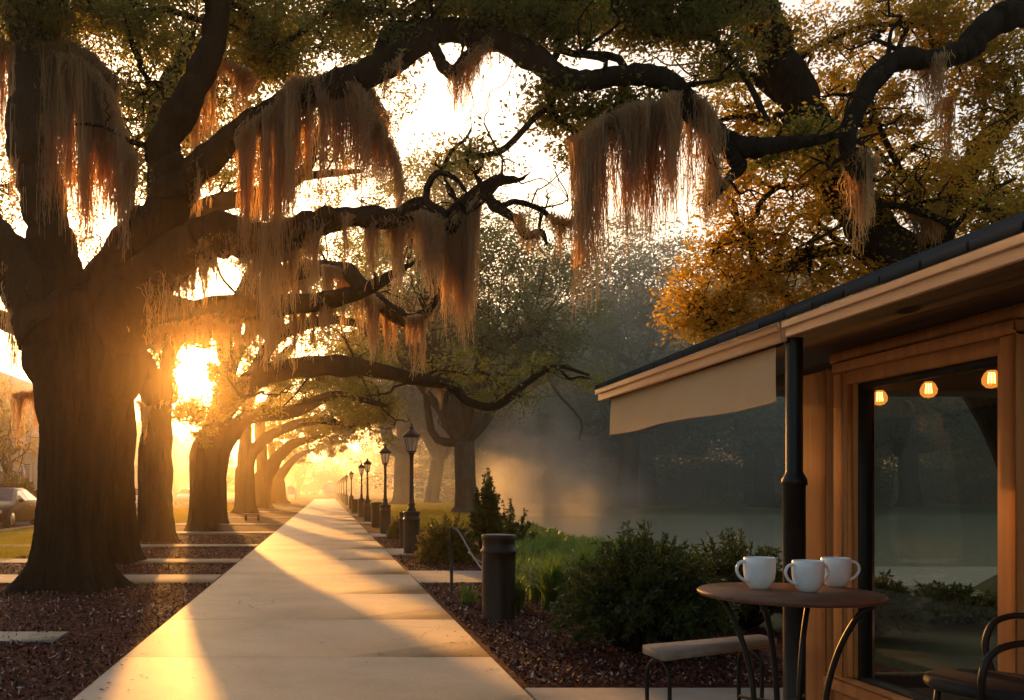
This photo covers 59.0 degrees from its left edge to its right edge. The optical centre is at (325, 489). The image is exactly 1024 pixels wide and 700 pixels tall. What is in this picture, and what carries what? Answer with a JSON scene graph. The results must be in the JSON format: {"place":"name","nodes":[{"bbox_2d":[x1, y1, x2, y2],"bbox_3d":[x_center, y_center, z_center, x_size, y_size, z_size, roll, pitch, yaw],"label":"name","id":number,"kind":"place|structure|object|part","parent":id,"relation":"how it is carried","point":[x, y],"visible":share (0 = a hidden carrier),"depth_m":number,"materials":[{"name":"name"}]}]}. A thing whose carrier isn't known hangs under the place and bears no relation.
{"place":"outdoors","nodes":[
{"label":"outdoors","id":0,"kind":"place"},
{"bbox_2d":[0,504,233,560],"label":"lawn grass","id":1,"kind":"structure","parent":0,"point":[12,539],"depth_m":23.67,"materials":[{"name":"plant"}]},
{"bbox_2d":[0,497,234,528],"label":"road","id":2,"kind":"structure","parent":0,"point":[28,523],"depth_m":37.84,"materials":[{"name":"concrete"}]},
{"bbox_2d":[0,487,36,527],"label":"parked car","id":3,"kind":"object","parent":2,"relation":"on","point":[17,504],"visible":0.69,"depth_m":31.75,"materials":[{"name":"paint"}]},
{"bbox_3d":[-11.950,0.065,33.655,1.240,0.310,0.710,0,0,0],"label":"rear window","id":4,"kind":"part","parent":3,"relation":"part of","materials":[{"name":"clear glass"}]},
{"bbox_3d":[-11.218,0.248,32.085,0.268,0.443,1.070,0,0,0],"label":"side window","id":5,"kind":"part","parent":3,"relation":"part of","materials":[{"name":"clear glass"}]},
{"bbox_3d":[-11.221,0.213,33.215,0.249,0.355,1.070,0,0,0],"label":"side window","id":6,"kind":"part","parent":3,"relation":"part of","materials":[{"name":"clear glass"}]},
{"bbox_2d":[0,471,36,497],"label":"street shrub","id":7,"kind":"object","parent":2,"relation":"on","point":[14,481],"visible":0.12,"depth_m":40.34,"materials":[{"name":"green plant"}]},
{"bbox_2d":[174,489,188,504],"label":"parked car","id":8,"kind":"object","parent":2,"relation":"on","point":[181,496],"visible":0.53,"depth_m":78.33,"materials":[{"name":"paint"}]},
{"bbox_2d":[135,488,137,509],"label":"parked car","id":9,"kind":"object","parent":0,"point":[136,489],"visible":0.02,"depth_m":56.17,"materials":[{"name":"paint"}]},
{"bbox_2d":[226,448,237,493],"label":"oak tree","id":10,"kind":"object","parent":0,"point":[230,478],"visible":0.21,"depth_m":134.39,"materials":[{"name":"plant"}]},
{"bbox_2d":[0,511,481,584],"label":"cross paths","id":11,"kind":"structure","parent":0,"point":[434,577],"depth_m":14.27,"materials":[{"name":"concrete"}]},
{"bbox_2d":[414,474,425,499],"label":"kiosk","id":12,"kind":"object","parent":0,"point":[420,486],"visible":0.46,"depth_m":120.36,"materials":[{"name":"paint"}]},
{"bbox_2d":[416,482,423,497],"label":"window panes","id":13,"kind":"structure","parent":12,"relation":"in","point":[416,482],"depth_m":120.36,"materials":[{"name":"glass"}]},
{"bbox_2d":[389,467,454,497],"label":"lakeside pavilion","id":14,"kind":"structure","parent":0,"point":[415,468],"depth_m":146.95,"materials":[{"name":"stone"}]},
{"bbox_2d":[348,499,503,529],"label":"lawn grass","id":15,"kind":"structure","parent":0,"point":[436,511],"depth_m":50.02,"materials":[{"name":"plant"}]},
{"bbox_2d":[0,0,1023,493],"label":"sky","id":16,"kind":"structure","parent":0,"point":[433,115],"materials":[{"name":"white"}]},
{"bbox_2d":[227,494,997,671],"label":"ground","id":17,"kind":"structure","parent":0,"point":[937,646],"depth_m":9.68,"materials":[{"name":"green plant"}]},
{"bbox_2d":[0,372,38,486],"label":"street tree","id":18,"kind":"object","parent":17,"relation":"on","point":[5,447],"visible":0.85,"depth_m":46.10,"materials":[{"name":"orange plant"}]},
{"bbox_2d":[0,371,178,499],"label":"street building","id":19,"kind":"structure","parent":17,"relation":"on","point":[30,473],"depth_m":58.70,"materials":[{"name":"beige stone"}]},
{"bbox_2d":[0,462,6,484],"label":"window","id":20,"kind":"structure","parent":19,"relation":"in","point":[2,476],"depth_m":53.32,"materials":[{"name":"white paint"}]},
{"bbox_2d":[21,465,29,488],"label":"window","id":21,"kind":"structure","parent":19,"relation":"in","point":[25,471],"depth_m":57.50,"materials":[{"name":"white paint"}]},
{"bbox_2d":[21,407,29,438],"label":"window","id":22,"kind":"structure","parent":19,"relation":"in","point":[27,409],"depth_m":57.68,"materials":[{"name":"white paint"}]},
{"bbox_2d":[0,494,289,531],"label":"kerb","id":23,"kind":"structure","parent":17,"relation":"on","point":[15,528],"depth_m":30.03,"materials":[{"name":"concrete"}]},
{"bbox_2d":[0,509,301,699],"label":"mulch bed","id":24,"kind":"object","parent":17,"relation":"on","point":[246,528],"visible":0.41,"depth_m":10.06,"materials":[{"name":"brown wood"}]},
{"bbox_2d":[0,631,68,644],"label":"stepping slab","id":25,"kind":"structure","parent":24,"relation":"on","point":[33,635],"depth_m":7.99,"materials":[{"name":"concrete"}]},
{"bbox_2d":[0,0,422,565],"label":"live oak","id":26,"kind":"object","parent":24,"relation":"on","point":[238,311],"visible":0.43,"depth_m":16.29,"materials":[{"name":"brown plant"}]},
{"bbox_2d":[0,3,454,543],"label":"live oak","id":27,"kind":"object","parent":24,"relation":"on","point":[159,394],"visible":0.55,"depth_m":22.93,"materials":[{"name":"brown plant"}]},
{"bbox_2d":[243,514,259,520],"bbox_3d":[-3.325,1.215,39.000,0.750,0.310,0.200,0,0,0],"label":"little bench","id":28,"kind":"object","parent":24,"relation":"on","point":[258,517],"visible":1,"depth_m":38.91,"materials":[{"name":"red paint"}]},
{"bbox_2d":[230,245,415,513],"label":"live oak","id":29,"kind":"object","parent":24,"relation":"on","point":[249,450],"visible":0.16,"depth_m":51.77,"materials":[{"name":"brown plant"}]},
{"bbox_2d":[216,146,442,523],"bbox_3d":[-0.086,-6.768,37.758,10.182,16.536,6.280,0,0,0],"label":"live oak","id":30,"kind":"object","parent":24,"relation":"on","point":[236,428],"visible":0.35,"depth_m":36.36,"materials":[{"name":"brown plant"}]},
{"bbox_2d":[183,182,609,531],"bbox_3d":[2.394,-4.940,29.857,14.027,12.880,5.506,0,0,13],"label":"live oak","id":31,"kind":"object","parent":24,"relation":"on","point":[202,512],"visible":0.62,"depth_m":28.74,"materials":[{"name":"brown plant"}]},
{"bbox_2d":[0,0,927,594],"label":"live oak","id":32,"kind":"object","parent":24,"relation":"on","point":[82,336],"visible":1,"depth_m":11.31,"materials":[{"name":"brown plant"}]},
{"bbox_2d":[179,439,188,491],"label":"oak tree","id":33,"kind":"object","parent":17,"relation":"on","point":[180,485],"visible":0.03,"depth_m":165.23,"materials":[{"name":"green plant"}]},
{"bbox_2d":[179,435,194,488],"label":"oak tree","id":34,"kind":"object","parent":17,"relation":"on","point":[184,457],"visible":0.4,"depth_m":149.65,"materials":[{"name":"plant"}]},
{"bbox_2d":[254,447,293,484],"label":"oak tree","id":35,"kind":"object","parent":17,"relation":"on","point":[286,479],"visible":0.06,"depth_m":213.24,"materials":[{"name":"plant"}]},
{"bbox_2d":[287,485,295,499],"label":"sign board","id":36,"kind":"object","parent":17,"relation":"on","point":[291,489],"visible":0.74,"depth_m":117.95,"materials":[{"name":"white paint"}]},
{"bbox_2d":[281,446,317,494],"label":"oak tree","id":37,"kind":"object","parent":17,"relation":"on","point":[292,481],"visible":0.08,"depth_m":239.25,"materials":[{"name":"green plant"}]},
{"bbox_2d":[72,499,532,699],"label":"footpath","id":38,"kind":"structure","parent":17,"relation":"on","point":[372,623],"depth_m":7.98,"materials":[{"name":"concrete"}]},
{"bbox_2d":[81,519,527,699],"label":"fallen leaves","id":39,"kind":"object","parent":38,"relation":"on","point":[306,619],"visible":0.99,"depth_m":7.50,"materials":[{"name":"brown plant"}]},
{"bbox_2d":[180,448,425,494],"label":"woodland undergrowth","id":40,"kind":"object","parent":17,"relation":"on","point":[306,488],"visible":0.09,"depth_m":239.35,"materials":[{"name":"yellow plant"}]},
{"bbox_2d":[280,434,325,495],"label":"oak tree","id":41,"kind":"object","parent":17,"relation":"on","point":[298,479],"visible":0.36,"depth_m":184.53,"materials":[{"name":"green plant"}]},
{"bbox_2d":[252,387,356,502],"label":"live oak","id":42,"kind":"object","parent":17,"relation":"on","point":[278,492],"visible":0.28,"depth_m":91.75,"materials":[{"name":"brown plant"}]},
{"bbox_2d":[238,333,384,507],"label":"live oak","id":43,"kind":"object","parent":17,"relation":"on","point":[266,470],"visible":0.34,"depth_m":67.66,"materials":[{"name":"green plant"}]},
{"bbox_2d":[322,483,335,497],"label":"hut","id":44,"kind":"object","parent":17,"relation":"on","point":[328,490],"visible":1,"depth_m":159.00,"materials":[{"name":"white paint"}]},
{"bbox_2d":[303,439,358,494],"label":"oak tree","id":45,"kind":"object","parent":17,"relation":"on","point":[332,474],"visible":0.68,"depth_m":223.76,"materials":[{"name":"yellow plant"}]},
{"bbox_2d":[338,480,340,499],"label":"lamp post","id":46,"kind":"object","parent":17,"relation":"on","point":[339,493],"visible":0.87,"depth_m":119.88,"materials":[{"name":"black metal"}]},
{"bbox_2d":[340,478,342,501],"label":"lamp post","id":47,"kind":"object","parent":17,"relation":"on","point":[341,481],"visible":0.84,"depth_m":102.88,"materials":[{"name":"black metal"}]},
{"bbox_2d":[342,477,344,502],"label":"lamp post","id":48,"kind":"object","parent":17,"relation":"on","point":[343,494],"visible":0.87,"depth_m":89.89,"materials":[{"name":"black metal"}]},
{"bbox_2d":[344,474,347,504],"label":"lamp post","id":49,"kind":"object","parent":17,"relation":"on","point":[346,494],"visible":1,"depth_m":77.86,"materials":[{"name":"black metal"}]},
{"bbox_2d":[349,470,353,508],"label":"lamp post","id":50,"kind":"object","parent":17,"relation":"on","point":[351,473],"visible":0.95,"depth_m":62.90,"materials":[{"name":"black metal"}]},
{"bbox_2d":[340,427,417,494],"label":"oak tree","id":51,"kind":"object","parent":17,"relation":"on","point":[377,455],"visible":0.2,"depth_m":218.54,"materials":[{"name":"green plant"}]},
{"bbox_2d":[300,231,506,504],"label":"oak tree","id":52,"kind":"object","parent":17,"relation":"on","point":[401,456],"visible":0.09,"depth_m":75.52,"materials":[{"name":"green plant"}]},
{"bbox_2d":[324,270,530,502],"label":"oak tree","id":53,"kind":"object","parent":17,"relation":"on","point":[439,455],"visible":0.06,"depth_m":83.44,"materials":[{"name":"brown plant"}]},
{"bbox_2d":[373,428,487,466],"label":"oak tree","id":54,"kind":"object","parent":17,"relation":"on","point":[424,457],"depth_m":160.79,"materials":[{"name":"green plant"}]},
{"bbox_2d":[413,446,453,466],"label":"oak tree","id":55,"kind":"object","parent":17,"relation":"on","point":[416,465],"visible":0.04,"depth_m":187.39,"materials":[{"name":"green plant"}]},
{"bbox_2d":[369,287,542,502],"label":"oak tree","id":56,"kind":"object","parent":17,"relation":"on","point":[477,444],"visible":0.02,"depth_m":86.33,"materials":[{"name":"green plant"}]},
{"bbox_2d":[286,131,644,513],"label":"oak tree","id":57,"kind":"object","parent":17,"relation":"on","point":[463,426],"visible":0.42,"depth_m":48.10,"materials":[{"name":"green plant"}]},
{"bbox_2d":[478,243,605,500],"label":"oak tree","id":58,"kind":"object","parent":17,"relation":"on","point":[564,296],"visible":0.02,"depth_m":110.09,"materials":[{"name":"green plant"}]},
{"bbox_2d":[475,299,668,504],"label":"oak tree","id":59,"kind":"object","parent":17,"relation":"on","point":[550,496],"visible":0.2,"depth_m":82.99,"materials":[{"name":"green plant"}]},
{"bbox_2d":[469,521,702,601],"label":"lakeside grass","id":60,"kind":"structure","parent":17,"relation":"on","point":[553,541],"depth_m":13.71,"materials":[{"name":"green plant"}]},
{"bbox_2d":[345,509,905,689],"bbox_3d":[2.870,1.378,34.000,3.060,0.043,56.000,0,0,0],"label":"mulch bed","id":61,"kind":"object","parent":17,"relation":"on","point":[523,685],"visible":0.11,"depth_m":7.26,"materials":[{"name":"brown wood"}]},
{"bbox_2d":[351,499,357,512],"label":"trash bin","id":62,"kind":"object","parent":61,"relation":"on","point":[354,505],"visible":0.92,"depth_m":52.82,"materials":[{"name":"black metal"}]},
{"bbox_2d":[358,462,364,516],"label":"lamp post","id":63,"kind":"object","parent":61,"relation":"on","point":[361,467],"visible":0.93,"depth_m":44.87,"materials":[{"name":"black metal"}]},
{"bbox_2d":[363,457,371,520],"bbox_3d":[1.830,-0.020,38.500,0.410,2.800,0.410,0,0,0],"label":"lamp post","id":64,"kind":"object","parent":61,"relation":"on","point":[367,463],"visible":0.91,"depth_m":38.39,"materials":[{"name":"black metal"}]},
{"bbox_2d":[370,502,382,527],"bbox_3d":[1.900,0.910,32.000,0.550,0.940,0.550,0,0,0],"label":"trash bin","id":65,"kind":"object","parent":61,"relation":"on","point":[375,515],"visible":0.68,"depth_m":31.77,"materials":[{"name":"black metal"}]},
{"bbox_2d":[379,444,391,533],"bbox_3d":[1.830,-0.020,27.000,0.410,2.800,0.410,0,0,0],"label":"lamp post","id":66,"kind":"object","parent":61,"relation":"on","point":[385,452],"visible":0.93,"depth_m":26.89,"materials":[{"name":"black metal"}]},
{"bbox_2d":[386,515,398,538],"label":"golden shrub","id":67,"kind":"object","parent":61,"relation":"on","point":[393,531],"visible":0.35,"depth_m":24.43,"materials":[{"name":"green plant"}]},
{"bbox_2d":[399,511,403,547],"bbox_3d":[1.900,0.960,20.900,0.336,0.880,0.336,0,0,0],"label":"bollard","id":68,"kind":"object","parent":61,"relation":"on","point":[401,530],"visible":0.32,"depth_m":20.79,"materials":[{"name":"black metal"}]},
{"bbox_2d":[402,423,420,553],"bbox_3d":[1.830,-0.020,18.700,0.410,2.800,0.410,0,0,0],"label":"lamp post","id":69,"kind":"object","parent":61,"relation":"on","point":[411,518],"visible":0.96,"depth_m":18.59,"materials":[{"name":"black metal"}]},
{"bbox_2d":[414,512,480,564],"bbox_3d":[2.276,0.904,16.409,1.262,0.999,1.222,0,0,0],"label":"round shrub","id":70,"kind":"object","parent":61,"relation":"on","point":[435,546],"visible":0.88,"depth_m":16.18,"materials":[{"name":"green plant"}]},
{"bbox_2d":[449,527,481,594],"bbox_3d":[1.816,0.932,10.469,0.190,0.895,2.176,0,0,-6],"label":"rope post","id":71,"kind":"object","parent":61,"relation":"on","point":[451,557],"visible":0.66,"depth_m":11.48,"materials":[{"name":"black metal"}]},
{"bbox_2d":[453,582,481,605],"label":"grass clump","id":72,"kind":"object","parent":61,"relation":"on","point":[467,597],"visible":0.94,"depth_m":10.46,"materials":[{"name":"green plant"}]},
{"bbox_2d":[467,468,505,555],"bbox_3d":[3.297,0.467,17.990,0.820,1.870,0.802,0,0,0],"label":"upright shrub","id":73,"kind":"object","parent":61,"relation":"on","point":[483,516],"visible":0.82,"depth_m":17.87,"materials":[{"name":"green plant"}]},
{"bbox_2d":[481,534,516,623],"bbox_3d":[1.815,0.935,9.200,0.385,0.930,0.385,0,0,0],"label":"bollard","id":74,"kind":"object","parent":61,"relation":"on","point":[498,551],"visible":0.94,"depth_m":9.05,"materials":[{"name":"black metal"}]},
{"bbox_2d":[487,498,538,541],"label":"leggy shrub","id":75,"kind":"object","parent":61,"relation":"on","point":[510,528],"visible":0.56,"depth_m":17.53,"materials":[{"name":"green plant"}]},
{"bbox_2d":[515,571,534,611],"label":"grass clump","id":76,"kind":"object","parent":61,"relation":"on","point":[521,587],"visible":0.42,"depth_m":9.92,"materials":[{"name":"green plant"}]},
{"bbox_2d":[521,550,579,609],"bbox_3d":[2.615,1.022,10.094,1.068,0.716,1.029,0,0,0],"label":"grass clump","id":77,"kind":"object","parent":61,"relation":"on","point":[552,576],"visible":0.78,"depth_m":10.03,"materials":[{"name":"green plant"}]},
{"bbox_2d":[555,543,605,573],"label":"grass clump","id":78,"kind":"object","parent":61,"relation":"on","point":[585,553],"visible":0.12,"depth_m":11.16,"materials":[{"name":"green plant"}]},
{"bbox_2d":[572,541,684,597],"bbox_3d":[3.501,0.981,9.601,1.581,0.846,1.056,0,0,0],"label":"feathery shrub","id":79,"kind":"object","parent":61,"relation":"on","point":[646,548],"depth_m":9.63,"materials":[{"name":"green plant"}]},
{"bbox_2d":[547,519,744,653],"bbox_3d":[2.719,0.827,7.502,1.613,1.154,1.456,0,0,0],"label":"feathery shrub","id":80,"kind":"object","parent":61,"relation":"on","point":[636,600],"visible":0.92,"depth_m":7.21,"materials":[{"name":"green plant"}]},
{"bbox_2d":[680,527,782,627],"bbox_3d":[4.173,0.885,8.910,1.662,1.037,1.272,0,0,0],"label":"feathery shrub","id":81,"kind":"object","parent":61,"relation":"on","point":[750,615],"visible":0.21,"depth_m":8.77,"materials":[{"name":"green plant"}]},
{"bbox_2d":[541,309,710,472],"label":"oak tree","id":82,"kind":"object","parent":17,"relation":"on","point":[645,438],"visible":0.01,"depth_m":114.76,"materials":[{"name":"green plant"}]},
{"bbox_2d":[489,211,784,508],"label":"oak tree","id":83,"kind":"object","parent":17,"relation":"on","point":[626,494],"visible":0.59,"depth_m":65.22,"materials":[{"name":"green plant"}]},
{"bbox_2d":[525,287,752,504],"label":"oak tree","id":84,"kind":"object","parent":17,"relation":"on","point":[652,483],"visible":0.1,"depth_m":79.35,"materials":[{"name":"green plant"}]},
{"bbox_2d":[340,398,997,504],"bbox_3d":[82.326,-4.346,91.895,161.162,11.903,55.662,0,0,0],"label":"woodland undergrowth","id":85,"kind":"object","parent":17,"relation":"on","point":[575,490],"visible":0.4,"depth_m":89.52,"materials":[{"name":"green plant"}]},
{"bbox_2d":[653,253,879,503],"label":"oak tree","id":86,"kind":"object","parent":17,"relation":"on","point":[747,496],"visible":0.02,"depth_m":85.26,"materials":[{"name":"green plant"}]},
{"bbox_2d":[603,244,940,507],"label":"oak tree","id":87,"kind":"object","parent":17,"relation":"on","point":[763,438],"visible":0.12,"depth_m":68.39,"materials":[{"name":"green plant"}]},
{"bbox_2d":[594,0,1023,469],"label":"golden oak","id":88,"kind":"object","parent":17,"relation":"on","point":[844,181],"visible":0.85,"depth_m":12.57,"materials":[{"name":"orange plant"}]},
{"bbox_2d":[778,397,963,478],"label":"oak tree","id":89,"kind":"object","parent":17,"relation":"on","point":[881,457],"visible":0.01,"depth_m":105.01,"materials":[{"name":"green plant"}]},
{"bbox_2d":[779,269,996,506],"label":"oak tree","id":90,"kind":"object","parent":17,"relation":"on","point":[910,444],"visible":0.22,"depth_m":71.21,"materials":[{"name":"green plant"}]},
{"bbox_2d":[875,569,935,637],"bbox_3d":[5.171,1.069,8.401,1.146,0.670,1.064,0,0,0],"label":"window shrub","id":91,"kind":"object","parent":17,"relation":"on","point":[900,611],"visible":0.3,"depth_m":8.05,"materials":[{"name":"green plant"}]},
{"bbox_2d":[906,580,997,624],"bbox_3d":[6.506,1.172,9.192,1.881,0.466,1.229,0,0,0],"label":"window shrub","id":92,"kind":"object","parent":17,"relation":"on","point":[954,606],"visible":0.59,"depth_m":8.98,"materials":[{"name":"green plant"}]},
{"bbox_2d":[926,397,985,445],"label":"oak tree","id":93,"kind":"object","parent":17,"relation":"on","point":[947,418],"visible":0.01,"depth_m":74.21,"materials":[{"name":"green plant"}]},
{"bbox_2d":[524,688,782,699],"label":"patio","id":94,"kind":"structure","parent":0,"point":[627,693],"depth_m":5.80,"materials":[{"name":"concrete"}]},
{"bbox_2d":[642,634,776,699],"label":"bench","id":95,"kind":"object","parent":94,"relation":"on","point":[661,653],"visible":0.94,"depth_m":5.07,"materials":[{"name":"brown wood"}]},
{"bbox_2d":[697,582,888,699],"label":"cafe table","id":96,"kind":"object","parent":94,"relation":"on","point":[789,595],"visible":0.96,"depth_m":3.77,"materials":[{"name":"brown wood"}]},
{"bbox_2d":[735,556,775,588],"bbox_3d":[1.965,0.379,3.981,0.164,0.143,0.137,0,0,-40],"label":"mug","id":97,"kind":"object","parent":96,"relation":"on","point":[759,572],"visible":1,"depth_m":3.94,"materials":[{"name":"ceramic"}]},
{"bbox_2d":[784,559,829,591],"bbox_3d":[2.134,0.381,3.886,0.175,0.137,0.141,0,0,30],"label":"mug","id":98,"kind":"object","parent":96,"relation":"on","point":[808,575],"visible":1,"depth_m":3.84,"materials":[{"name":"ceramic"}]},
{"bbox_2d":[820,557,860,586],"bbox_3d":[2.384,0.383,4.072,0.154,0.134,0.129,0,0,43],"label":"mug","id":99,"kind":"object","parent":96,"relation":"on","point":[840,569],"visible":0.88,"depth_m":4.03,"materials":[{"name":"ceramic"}]},
{"bbox_2d":[781,337,807,699],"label":"awning post","id":100,"kind":"object","parent":94,"relation":"on","point":[794,481],"visible":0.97,"depth_m":4.41,"materials":[{"name":"black metal"}]},
{"bbox_2d":[595,211,1023,699],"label":"cafe","id":101,"kind":"structure","parent":94,"relation":"on","point":[947,317],"depth_m":4.55,"materials":[{"name":"brown wood"}]},
{"bbox_2d":[609,342,783,434],"bbox_3d":[2.357,-0.615,5.925,0.065,0.336,2.710,0,0,0],"label":"awning","id":102,"kind":"object","parent":101,"relation":"hanging from","point":[742,383],"visible":0.95,"depth_m":5.45,"materials":[{"name":"fabric"}]},
{"bbox_2d":[823,318,1023,699],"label":"window frame","id":103,"kind":"structure","parent":101,"relation":"in","point":[1004,340],"depth_m":4.10,"materials":[{"name":"brown wood"}]},
{"bbox_2d":[876,367,995,405],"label":"string lights","id":104,"kind":"object","parent":101,"relation":"hanging from","point":[930,380],"visible":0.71,"depth_m":4.65,"materials":[{"name":"orange"}]},
{"bbox_2d":[922,613,1023,699],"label":"bistro chair","id":105,"kind":"object","parent":94,"relation":"on","point":[986,680],"visible":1,"depth_m":3.23,"materials":[{"name":"black metal"}]},
{"bbox_2d":[505,513,997,610],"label":"lake water","id":106,"kind":"structure","parent":0,"point":[948,549],"depth_m":33.30,"materials":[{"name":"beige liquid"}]}
]}

